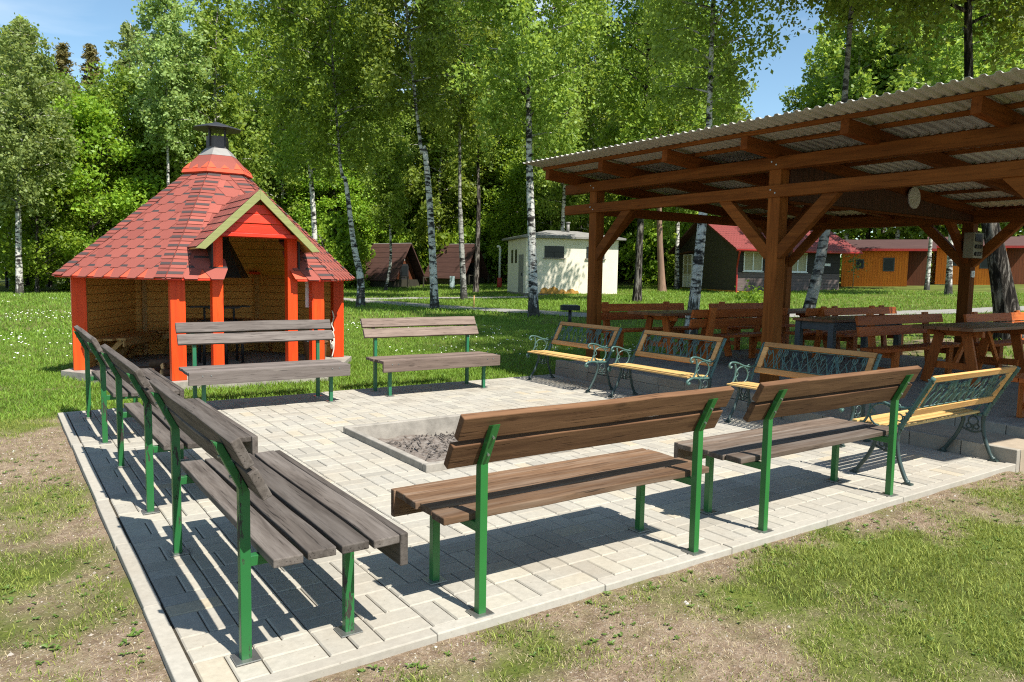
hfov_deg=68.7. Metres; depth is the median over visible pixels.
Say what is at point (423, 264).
bush
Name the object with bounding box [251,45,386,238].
broadleaf tree
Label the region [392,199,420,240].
broadleaf tree
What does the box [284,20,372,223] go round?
birch tree
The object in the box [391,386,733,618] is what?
park bench
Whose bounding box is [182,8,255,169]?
birch tree
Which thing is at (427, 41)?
birch tree
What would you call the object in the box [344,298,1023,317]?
path
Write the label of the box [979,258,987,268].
window
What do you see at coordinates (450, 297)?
path
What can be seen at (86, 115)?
broadleaf tree
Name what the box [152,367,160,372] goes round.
firewood log
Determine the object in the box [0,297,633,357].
daisies
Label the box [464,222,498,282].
bush
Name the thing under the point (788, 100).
birch tree
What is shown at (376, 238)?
bush
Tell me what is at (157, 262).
grill hut
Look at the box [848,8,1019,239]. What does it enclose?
broadleaf tree
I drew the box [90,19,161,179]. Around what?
birch tree
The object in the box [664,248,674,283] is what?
bush
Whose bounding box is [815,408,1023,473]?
step
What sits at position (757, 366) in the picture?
iron bench
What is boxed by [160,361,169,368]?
firewood log
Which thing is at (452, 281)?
info board
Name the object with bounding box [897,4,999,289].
birch tree
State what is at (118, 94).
broadleaf tree
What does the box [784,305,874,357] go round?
picnic bench
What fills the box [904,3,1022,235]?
broadleaf tree
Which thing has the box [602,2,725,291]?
birch tree
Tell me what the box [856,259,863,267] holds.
window
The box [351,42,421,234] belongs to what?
birch tree
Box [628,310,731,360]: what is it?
picnic table
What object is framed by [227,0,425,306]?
birch tree
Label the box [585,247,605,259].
window
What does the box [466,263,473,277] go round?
door
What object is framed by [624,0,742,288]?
birch tree
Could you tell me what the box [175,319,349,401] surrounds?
park bench
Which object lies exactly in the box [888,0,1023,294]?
birch tree
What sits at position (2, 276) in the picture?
woodland
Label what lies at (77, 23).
sky
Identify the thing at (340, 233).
bush
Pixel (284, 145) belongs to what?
birch tree
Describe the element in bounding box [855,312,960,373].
picnic bench
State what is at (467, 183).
birch tree
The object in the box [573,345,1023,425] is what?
terrace
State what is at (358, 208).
broadleaf tree
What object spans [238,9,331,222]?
birch tree
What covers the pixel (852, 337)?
picnic bench
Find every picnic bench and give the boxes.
[601,301,698,355]
[673,307,787,358]
[708,302,794,349]
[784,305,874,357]
[823,305,903,359]
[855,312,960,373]
[963,310,1023,368]
[999,373,1023,417]
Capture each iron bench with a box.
[526,321,622,392]
[607,330,726,397]
[724,342,881,447]
[849,366,1020,485]
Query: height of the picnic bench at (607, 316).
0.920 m
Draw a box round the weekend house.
[668,223,862,292]
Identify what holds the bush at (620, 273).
on the ground at (704, 669)
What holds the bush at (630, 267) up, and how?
on the ground at (704, 669)
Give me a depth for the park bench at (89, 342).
7.05 m
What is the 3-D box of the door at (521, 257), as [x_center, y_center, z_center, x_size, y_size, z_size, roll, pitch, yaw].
[0.478,-3.701,41.060,0.110,2.070,0.900,0,5,-14]
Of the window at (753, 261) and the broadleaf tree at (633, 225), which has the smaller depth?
the window at (753, 261)
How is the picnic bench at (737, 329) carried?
on the terrace
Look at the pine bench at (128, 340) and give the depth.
11.96 m
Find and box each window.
[543,246,564,258]
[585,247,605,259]
[742,251,763,271]
[792,253,807,272]
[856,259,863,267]
[883,258,894,270]
[975,234,981,241]
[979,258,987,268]
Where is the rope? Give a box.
[330,311,334,356]
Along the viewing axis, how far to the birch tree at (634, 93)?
32.96 m
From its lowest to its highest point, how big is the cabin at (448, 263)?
3.570 m
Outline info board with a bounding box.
[450,276,454,288]
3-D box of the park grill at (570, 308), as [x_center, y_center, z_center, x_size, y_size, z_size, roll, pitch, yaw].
[1.750,-0.738,22.633,0.540,0.715,0.340,0,5,-10]
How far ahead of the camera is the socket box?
12.31 m
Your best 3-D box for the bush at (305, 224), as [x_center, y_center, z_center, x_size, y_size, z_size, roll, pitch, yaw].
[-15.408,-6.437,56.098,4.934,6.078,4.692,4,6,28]
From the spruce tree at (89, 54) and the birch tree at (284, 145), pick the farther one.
the spruce tree at (89, 54)
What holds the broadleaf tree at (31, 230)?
on the ground at (704, 669)
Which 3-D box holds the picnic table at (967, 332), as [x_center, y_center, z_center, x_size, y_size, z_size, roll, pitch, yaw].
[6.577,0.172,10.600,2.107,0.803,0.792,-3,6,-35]
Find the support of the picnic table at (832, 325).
on the terrace
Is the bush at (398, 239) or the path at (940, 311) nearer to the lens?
the path at (940, 311)
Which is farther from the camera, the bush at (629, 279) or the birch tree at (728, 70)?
the bush at (629, 279)
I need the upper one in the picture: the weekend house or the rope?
the weekend house
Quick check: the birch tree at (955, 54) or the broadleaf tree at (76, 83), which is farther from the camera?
the broadleaf tree at (76, 83)
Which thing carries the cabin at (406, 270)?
on the ground at (704, 669)
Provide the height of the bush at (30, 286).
2.625 m
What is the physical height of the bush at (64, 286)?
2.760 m
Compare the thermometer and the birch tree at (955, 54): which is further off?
the birch tree at (955, 54)
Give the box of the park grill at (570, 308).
[560,304,579,321]
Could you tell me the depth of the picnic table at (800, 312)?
14.34 m
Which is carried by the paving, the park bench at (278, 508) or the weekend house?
the park bench at (278, 508)
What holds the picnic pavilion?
on the terrace
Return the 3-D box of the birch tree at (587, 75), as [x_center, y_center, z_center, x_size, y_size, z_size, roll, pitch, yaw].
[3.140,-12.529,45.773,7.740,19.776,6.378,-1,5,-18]
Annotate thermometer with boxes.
[305,281,308,306]
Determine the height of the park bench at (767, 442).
0.976 m
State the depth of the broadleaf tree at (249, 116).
62.53 m
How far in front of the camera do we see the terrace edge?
8.31 m
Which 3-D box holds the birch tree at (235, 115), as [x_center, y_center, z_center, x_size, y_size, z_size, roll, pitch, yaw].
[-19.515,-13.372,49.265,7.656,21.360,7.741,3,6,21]
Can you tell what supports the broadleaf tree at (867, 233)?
on the ground at (704, 669)
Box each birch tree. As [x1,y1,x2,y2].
[0,12,82,293]
[0,14,72,253]
[0,36,22,288]
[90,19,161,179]
[119,0,214,185]
[141,48,224,191]
[149,0,276,192]
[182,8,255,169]
[215,0,368,242]
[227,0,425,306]
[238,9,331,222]
[253,91,328,207]
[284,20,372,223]
[351,0,479,308]
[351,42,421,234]
[358,75,417,289]
[399,34,495,247]
[403,112,487,228]
[406,0,511,299]
[413,0,621,316]
[433,0,525,292]
[436,153,491,225]
[467,46,522,210]
[493,20,565,222]
[504,0,621,230]
[518,99,585,232]
[546,1,631,234]
[576,0,715,301]
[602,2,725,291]
[606,36,646,198]
[619,196,645,280]
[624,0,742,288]
[631,0,794,334]
[669,36,758,216]
[763,0,901,329]
[779,36,840,112]
[793,2,909,280]
[853,0,941,239]
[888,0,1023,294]
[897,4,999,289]
[974,0,1023,235]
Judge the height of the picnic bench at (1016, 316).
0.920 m
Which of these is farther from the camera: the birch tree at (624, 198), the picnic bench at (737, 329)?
the birch tree at (624, 198)
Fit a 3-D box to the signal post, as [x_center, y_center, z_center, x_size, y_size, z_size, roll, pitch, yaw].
[-0.869,-5.031,51.398,0.410,3.077,0.337,-3,6,-35]
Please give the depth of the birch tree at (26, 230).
47.66 m
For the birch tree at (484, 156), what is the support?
on the ground at (704, 669)
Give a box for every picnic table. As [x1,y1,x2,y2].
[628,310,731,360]
[753,308,826,353]
[793,315,901,372]
[912,321,1023,386]
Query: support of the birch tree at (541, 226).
on the ground at (704, 669)
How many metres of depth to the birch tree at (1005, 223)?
47.29 m
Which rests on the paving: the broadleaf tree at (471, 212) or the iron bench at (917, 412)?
the iron bench at (917, 412)
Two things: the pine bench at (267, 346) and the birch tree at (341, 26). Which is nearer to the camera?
the pine bench at (267, 346)
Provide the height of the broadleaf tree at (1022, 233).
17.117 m
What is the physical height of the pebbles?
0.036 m
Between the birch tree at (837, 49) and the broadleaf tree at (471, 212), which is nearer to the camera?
the birch tree at (837, 49)
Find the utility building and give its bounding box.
[502,222,625,295]
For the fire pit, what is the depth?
7.39 m
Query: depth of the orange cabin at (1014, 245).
44.26 m
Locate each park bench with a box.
[73,325,183,443]
[101,344,257,514]
[149,378,407,666]
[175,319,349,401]
[360,316,499,396]
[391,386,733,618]
[674,365,921,533]
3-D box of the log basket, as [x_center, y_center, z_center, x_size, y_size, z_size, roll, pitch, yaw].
[-3.257,0.130,12.410,0.422,0.451,0.424,-3,6,-35]
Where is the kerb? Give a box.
[58,374,1015,681]
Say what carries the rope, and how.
hanging from the grill hut
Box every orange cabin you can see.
[841,239,936,286]
[927,236,1023,284]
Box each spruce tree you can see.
[39,42,81,281]
[48,43,121,271]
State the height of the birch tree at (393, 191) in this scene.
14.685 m
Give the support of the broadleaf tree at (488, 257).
on the ground at (704, 669)
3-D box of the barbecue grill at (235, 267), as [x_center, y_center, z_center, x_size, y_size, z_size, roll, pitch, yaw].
[-4.691,-1.241,12.020,1.600,3.200,1.386,-3,6,-35]
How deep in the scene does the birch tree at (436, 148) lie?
60.90 m
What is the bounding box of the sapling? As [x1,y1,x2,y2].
[844,254,866,288]
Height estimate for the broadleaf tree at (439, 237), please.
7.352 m
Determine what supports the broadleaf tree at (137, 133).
on the ground at (704, 669)
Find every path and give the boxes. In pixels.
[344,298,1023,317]
[365,296,527,299]
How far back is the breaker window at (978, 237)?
12.30 m
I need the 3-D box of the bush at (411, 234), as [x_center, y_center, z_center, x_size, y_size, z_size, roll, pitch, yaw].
[-8.459,-6.732,61.984,4.048,4.985,3.849,-4,7,-42]
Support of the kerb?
on the ground at (704, 669)
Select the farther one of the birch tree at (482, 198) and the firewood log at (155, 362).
the birch tree at (482, 198)
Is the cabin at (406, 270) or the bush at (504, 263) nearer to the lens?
the cabin at (406, 270)
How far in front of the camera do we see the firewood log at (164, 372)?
10.53 m
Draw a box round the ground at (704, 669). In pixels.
[0,269,1023,681]
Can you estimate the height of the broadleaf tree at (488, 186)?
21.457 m
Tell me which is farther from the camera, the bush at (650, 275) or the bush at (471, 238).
the bush at (471, 238)
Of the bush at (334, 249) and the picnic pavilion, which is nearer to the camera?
the picnic pavilion
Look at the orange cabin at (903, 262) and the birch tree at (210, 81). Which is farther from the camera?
the birch tree at (210, 81)
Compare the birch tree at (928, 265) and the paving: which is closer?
the paving
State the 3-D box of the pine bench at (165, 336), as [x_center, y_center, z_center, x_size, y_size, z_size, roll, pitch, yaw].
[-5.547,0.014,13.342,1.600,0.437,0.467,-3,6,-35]
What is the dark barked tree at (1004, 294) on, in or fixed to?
on the ground at (704, 669)
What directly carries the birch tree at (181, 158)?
on the ground at (704, 669)
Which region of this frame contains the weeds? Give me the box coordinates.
[0,444,1023,681]
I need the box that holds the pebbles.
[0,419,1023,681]
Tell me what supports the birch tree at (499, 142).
on the ground at (704, 669)
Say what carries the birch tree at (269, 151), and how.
on the ground at (704, 669)
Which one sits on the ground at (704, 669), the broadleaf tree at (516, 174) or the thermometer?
the broadleaf tree at (516, 174)
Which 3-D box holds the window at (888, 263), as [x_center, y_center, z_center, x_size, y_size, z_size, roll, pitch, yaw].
[22.280,-4.520,44.286,0.600,0.800,0.068,3,6,26]
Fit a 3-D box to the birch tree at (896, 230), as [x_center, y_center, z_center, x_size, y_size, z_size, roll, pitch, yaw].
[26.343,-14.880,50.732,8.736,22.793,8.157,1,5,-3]
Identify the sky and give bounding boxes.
[0,0,1020,266]
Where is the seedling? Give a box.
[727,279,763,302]
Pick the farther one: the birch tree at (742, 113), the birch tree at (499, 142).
the birch tree at (499, 142)
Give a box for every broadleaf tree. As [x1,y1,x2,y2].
[0,55,66,262]
[0,104,115,292]
[8,68,123,282]
[22,90,166,263]
[65,59,186,241]
[92,121,199,225]
[223,96,262,184]
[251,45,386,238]
[279,143,387,260]
[337,111,429,237]
[386,162,470,230]
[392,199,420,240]
[413,85,518,212]
[451,167,517,239]
[475,96,584,243]
[480,158,560,266]
[537,150,623,237]
[577,143,636,270]
[624,198,710,265]
[798,25,945,239]
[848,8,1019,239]
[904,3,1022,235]
[945,224,1023,236]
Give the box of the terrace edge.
[555,360,1023,472]
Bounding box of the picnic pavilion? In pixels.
[522,67,1023,382]
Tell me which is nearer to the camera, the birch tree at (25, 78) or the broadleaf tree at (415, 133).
the birch tree at (25, 78)
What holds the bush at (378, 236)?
on the ground at (704, 669)
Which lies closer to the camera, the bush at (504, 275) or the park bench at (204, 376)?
the park bench at (204, 376)
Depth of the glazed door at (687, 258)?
46.15 m
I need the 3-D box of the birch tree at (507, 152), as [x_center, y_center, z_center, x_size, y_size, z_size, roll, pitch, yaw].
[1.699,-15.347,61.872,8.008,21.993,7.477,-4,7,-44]
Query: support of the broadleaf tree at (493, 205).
on the ground at (704, 669)
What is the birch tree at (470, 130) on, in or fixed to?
on the ground at (704, 669)
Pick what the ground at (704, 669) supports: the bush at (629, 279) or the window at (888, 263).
the bush at (629, 279)
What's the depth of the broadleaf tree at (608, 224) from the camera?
55.57 m
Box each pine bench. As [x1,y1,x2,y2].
[96,331,157,365]
[149,329,231,353]
[250,330,303,351]
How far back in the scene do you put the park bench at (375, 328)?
10.12 m
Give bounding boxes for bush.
[6,260,48,290]
[53,276,69,290]
[294,216,317,239]
[306,211,375,287]
[309,231,350,287]
[355,229,378,243]
[359,223,401,243]
[379,225,411,242]
[403,230,425,283]
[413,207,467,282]
[415,238,440,283]
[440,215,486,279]
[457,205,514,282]
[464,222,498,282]
[486,219,512,281]
[491,266,507,282]
[617,242,622,279]
[618,207,692,285]
[618,233,633,280]
[619,230,645,279]
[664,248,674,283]
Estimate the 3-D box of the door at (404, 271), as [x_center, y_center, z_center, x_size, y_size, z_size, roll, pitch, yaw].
[-7.914,-4.940,54.940,0.083,1.430,0.840,5,7,40]
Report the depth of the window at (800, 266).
40.87 m
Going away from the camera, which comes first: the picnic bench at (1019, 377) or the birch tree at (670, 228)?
the picnic bench at (1019, 377)
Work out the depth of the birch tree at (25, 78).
39.97 m
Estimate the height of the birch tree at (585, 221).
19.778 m
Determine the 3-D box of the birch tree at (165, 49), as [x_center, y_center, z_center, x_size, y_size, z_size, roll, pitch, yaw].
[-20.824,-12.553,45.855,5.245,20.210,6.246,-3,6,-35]
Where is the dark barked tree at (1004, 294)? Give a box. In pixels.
[815,0,1023,339]
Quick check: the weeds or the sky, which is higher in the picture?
the sky
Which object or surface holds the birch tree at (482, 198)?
on the ground at (704, 669)
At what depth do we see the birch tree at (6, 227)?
49.43 m
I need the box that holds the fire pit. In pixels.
[343,411,591,472]
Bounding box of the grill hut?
[52,122,354,389]
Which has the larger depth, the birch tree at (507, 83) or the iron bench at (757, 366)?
the birch tree at (507, 83)
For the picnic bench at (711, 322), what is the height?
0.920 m
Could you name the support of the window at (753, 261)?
in the weekend house
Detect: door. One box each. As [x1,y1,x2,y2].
[399,264,408,278]
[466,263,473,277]
[518,254,523,292]
[682,254,692,286]
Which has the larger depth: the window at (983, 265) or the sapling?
the window at (983, 265)
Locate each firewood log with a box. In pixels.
[149,359,169,366]
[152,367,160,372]
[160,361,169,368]
[160,368,169,375]
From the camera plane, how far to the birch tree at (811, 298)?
19.23 m
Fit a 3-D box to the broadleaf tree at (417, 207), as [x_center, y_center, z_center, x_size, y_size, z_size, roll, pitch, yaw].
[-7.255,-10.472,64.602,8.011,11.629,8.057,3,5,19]
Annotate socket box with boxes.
[963,232,983,258]
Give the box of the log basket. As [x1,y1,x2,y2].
[302,340,328,359]
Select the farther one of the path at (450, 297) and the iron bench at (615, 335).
the path at (450, 297)
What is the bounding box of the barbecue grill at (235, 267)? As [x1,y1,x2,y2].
[167,237,269,364]
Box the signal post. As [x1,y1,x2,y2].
[497,245,501,287]
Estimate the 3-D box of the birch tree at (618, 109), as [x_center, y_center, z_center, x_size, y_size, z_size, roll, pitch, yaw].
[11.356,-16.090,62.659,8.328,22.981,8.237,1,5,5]
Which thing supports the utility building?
on the ground at (704, 669)
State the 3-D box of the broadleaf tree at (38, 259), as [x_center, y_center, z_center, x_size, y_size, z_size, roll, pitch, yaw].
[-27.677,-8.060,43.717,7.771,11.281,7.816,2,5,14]
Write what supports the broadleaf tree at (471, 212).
on the ground at (704, 669)
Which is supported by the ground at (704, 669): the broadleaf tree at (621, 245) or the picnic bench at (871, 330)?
the broadleaf tree at (621, 245)
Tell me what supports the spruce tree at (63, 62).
on the ground at (704, 669)
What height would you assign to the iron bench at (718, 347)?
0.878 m
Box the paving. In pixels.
[68,375,1002,681]
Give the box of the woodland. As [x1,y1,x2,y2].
[0,114,1022,287]
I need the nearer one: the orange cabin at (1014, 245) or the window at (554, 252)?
the window at (554, 252)

